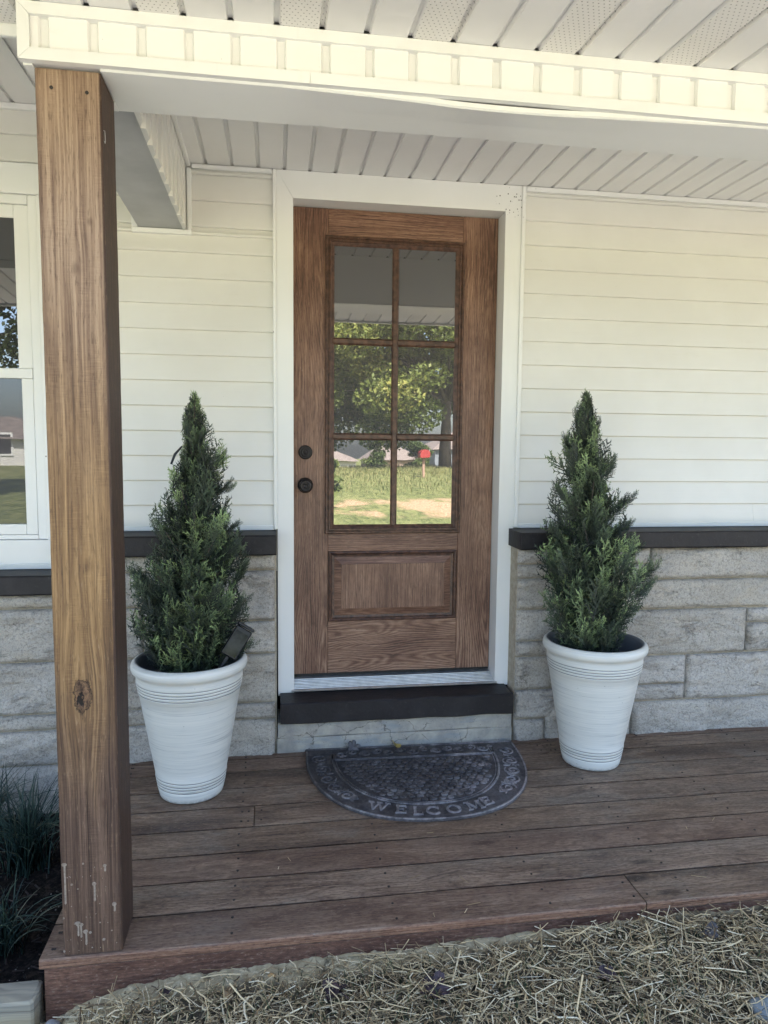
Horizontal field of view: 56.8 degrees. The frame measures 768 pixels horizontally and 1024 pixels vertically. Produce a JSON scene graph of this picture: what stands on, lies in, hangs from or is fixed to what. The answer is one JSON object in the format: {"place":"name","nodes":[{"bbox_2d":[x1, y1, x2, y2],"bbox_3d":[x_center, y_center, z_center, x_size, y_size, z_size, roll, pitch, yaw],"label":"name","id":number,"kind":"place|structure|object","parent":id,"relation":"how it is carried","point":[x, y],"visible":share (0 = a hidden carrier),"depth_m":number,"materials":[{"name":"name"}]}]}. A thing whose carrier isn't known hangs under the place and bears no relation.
{"place":"outdoors","nodes":[
{"label":"outdoors","id":0,"kind":"place"},
{"bbox_2d":[0,813,767,1023],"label":"ground","id":1,"kind":"structure","parent":0,"point":[50,885],"depth_m":1.84,"materials":[{"name":"soil"}]},
{"bbox_2d":[0,980,43,1023],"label":"edging timber","id":2,"kind":"object","parent":1,"relation":"on","point":[21,1002],"visible":1,"depth_m":1.74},
{"bbox_2d":[0,755,58,843],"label":"grass clump","id":3,"kind":"object","parent":1,"relation":"on","point":[2,799],"visible":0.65,"depth_m":2.67,"materials":[{"name":"green plant"}]},
{"bbox_2d":[0,766,59,879],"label":"grass clump","id":4,"kind":"object","parent":1,"relation":"on","point":[26,847],"visible":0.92,"depth_m":2.45,"materials":[{"name":"green plant"}]},
{"bbox_2d":[0,858,61,964],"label":"grass clump","id":5,"kind":"object","parent":1,"relation":"on","point":[8,932],"visible":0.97,"depth_m":2.06,"materials":[{"name":"green plant"}]},
{"bbox_2d":[0,815,61,996],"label":"mulch chips","id":6,"kind":"object","parent":1,"relation":"on","point":[34,940],"visible":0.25,"depth_m":2.21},
{"bbox_2d":[46,1019,60,1023],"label":"rock","id":7,"kind":"object","parent":1,"relation":"on","point":[51,1021],"visible":1,"depth_m":1.75,"materials":[{"name":"grey stone"}]},
{"bbox_2d":[0,102,767,815],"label":"house","id":8,"kind":"structure","parent":1,"relation":"on","point":[388,380],"depth_m":3.10,"materials":[{"name":"beige plastic"}]},
{"bbox_2d":[0,161,50,569],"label":"window","id":9,"kind":"structure","parent":8,"relation":"in","point":[24,488],"depth_m":2.80,"materials":[{"name":"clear glass"}]},
{"bbox_2d":[0,0,767,235],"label":"porch roof","id":10,"kind":"structure","parent":8,"relation":"attached to","point":[660,97],"depth_m":1.75,"materials":[{"name":"white plastic"}]},
{"bbox_2d":[293,206,497,675],"bbox_3d":[0.053,-0.276,3.118,0.893,2.018,0.105,0,5,-9],"label":"door","id":11,"kind":"structure","parent":8,"relation":"in","point":[394,314],"depth_m":3.13,"materials":[{"name":"brown wood"}]},
{"bbox_2d":[39,727,767,1021],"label":"deck","id":12,"kind":"structure","parent":1,"relation":"on","point":[624,841],"depth_m":2.20,"materials":[{"name":"brown wood"}]},
{"bbox_2d":[35,68,132,954],"bbox_3d":[-0.731,0.051,1.763,0.148,2.114,0.144,0,5,-9],"label":"porch post","id":13,"kind":"object","parent":12,"relation":"on","point":[77,189],"visible":1,"depth_m":1.70,"materials":[{"name":"brown wood"}]},
{"bbox_2d":[130,651,246,803],"bbox_3d":[-0.713,0.781,2.623,0.413,0.507,0.413,-3,6,-32],"label":"planter","id":14,"kind":"object","parent":12,"relation":"on","point":[189,718],"visible":0.87,"depth_m":2.49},
{"bbox_2d":[125,390,260,672],"bbox_3d":[-0.694,0.133,2.579,0.435,1.147,0.423,2,5,17],"label":"cypress","id":15,"kind":"object","parent":14,"relation":"in","point":[184,608],"visible":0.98,"depth_m":2.51,"materials":[{"name":"green plant"}]},
{"bbox_2d":[170,446,181,463],"bbox_3d":[-0.735,-0.201,2.510,0.010,0.066,0.048,6,7,44],"label":"plant clip","id":16,"kind":"object","parent":15,"relation":"attached to","point":[175,454],"visible":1,"depth_m":2.50,"materials":[{"name":"black plastic"}]},
{"bbox_2d":[218,621,254,667],"bbox_3d":[-0.543,0.491,2.574,0.148,0.189,0.043,-2,6,-26],"label":"solar light","id":17,"kind":"object","parent":14,"relation":"in","point":[236,642],"visible":0.86,"depth_m":2.56,"materials":[{"name":"black plastic"}]},
{"bbox_2d":[305,740,527,821],"bbox_3d":[0.151,1.027,2.738,0.894,0.013,0.612,0,5,-7],"label":"doormat","id":18,"kind":"object","parent":12,"relation":"on","point":[434,782],"visible":1,"depth_m":2.73,"materials":[{"name":"rubber"}]},
{"bbox_2d":[343,740,360,750],"bbox_3d":[-0.134,0.987,2.986,0.075,0.060,0.018,4,-36,-26],"label":"fallen leaf","id":19,"kind":"object","parent":18,"relation":"on","point":[352,745],"visible":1,"depth_m":2.99,"materials":[{"name":"grey plant"}]},
{"bbox_2d":[543,631,648,770],"bbox_3d":[0.856,0.770,2.914,0.413,0.507,0.413,3,6,22],"label":"planter","id":20,"kind":"object","parent":12,"relation":"on","point":[594,693],"visible":0.86,"depth_m":2.79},
{"bbox_2d":[533,389,663,652],"bbox_3d":[0.842,0.102,2.837,0.510,1.191,0.413,3,6,25],"label":"cypress","id":21,"kind":"object","parent":20,"relation":"in","point":[590,619],"visible":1,"depth_m":2.80,"materials":[{"name":"green plant"}]},
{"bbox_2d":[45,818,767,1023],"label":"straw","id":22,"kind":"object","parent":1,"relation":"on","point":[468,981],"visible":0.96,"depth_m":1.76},
{"bbox_2d":[157,985,176,994],"bbox_3d":[-0.537,1.183,1.756,0.050,0.012,0.020,-12,-12,-12],"label":"fallen leaf","id":23,"kind":"object","parent":22,"relation":"on","point":[165,991],"visible":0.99,"depth_m":1.75,"materials":[{"name":"plant"}]},
{"bbox_2d":[223,980,236,1000],"bbox_3d":[-0.379,1.175,1.750,0.026,0.015,0.065,-21,2,8],"label":"fallen leaf","id":24,"kind":"object","parent":22,"relation":"on","point":[228,992],"visible":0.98,"depth_m":1.74,"materials":[{"name":"brown plant"}]},
{"bbox_2d":[322,978,348,999],"bbox_3d":[-0.115,1.174,1.748,0.085,0.021,0.066,-6,1,40],"label":"fallen leaf","id":25,"kind":"object","parent":22,"relation":"on","point":[336,991],"visible":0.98,"depth_m":1.76,"materials":[{"name":"grey plant"}]},
{"bbox_2d":[419,968,450,998],"bbox_3d":[0.123,1.169,1.762,0.080,0.023,0.100,-5,12,-1],"label":"fallen leaf","id":26,"kind":"object","parent":22,"relation":"on","point":[437,975],"visible":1,"depth_m":1.76,"materials":[{"name":"grey plant"}]},
{"bbox_2d":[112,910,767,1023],"bbox_3d":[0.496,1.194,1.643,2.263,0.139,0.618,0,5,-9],"label":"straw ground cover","id":27,"kind":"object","parent":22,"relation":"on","point":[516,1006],"depth_m":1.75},
{"bbox_2d":[597,963,619,983],"bbox_3d":[0.565,1.163,1.791,0.060,0.018,0.075,10,9,4],"label":"fallen leaf","id":28,"kind":"object","parent":22,"relation":"on","point":[605,970],"visible":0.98,"depth_m":1.80,"materials":[{"name":"grey plant"}]},
{"bbox_2d":[700,921,718,937],"bbox_3d":[0.880,1.143,1.933,0.075,0.019,0.058,-17,-2,-33],"label":"fallen leaf","id":29,"kind":"object","parent":22,"relation":"on","point":[710,928],"visible":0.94,"depth_m":1.94,"materials":[{"name":"grey plant"}]},
{"bbox_2d":[748,994,767,1023],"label":"rock","id":30,"kind":"object","parent":22,"relation":"on","point":[764,1013],"visible":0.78,"depth_m":1.69,"materials":[{"name":"grey stone"}]}
]}

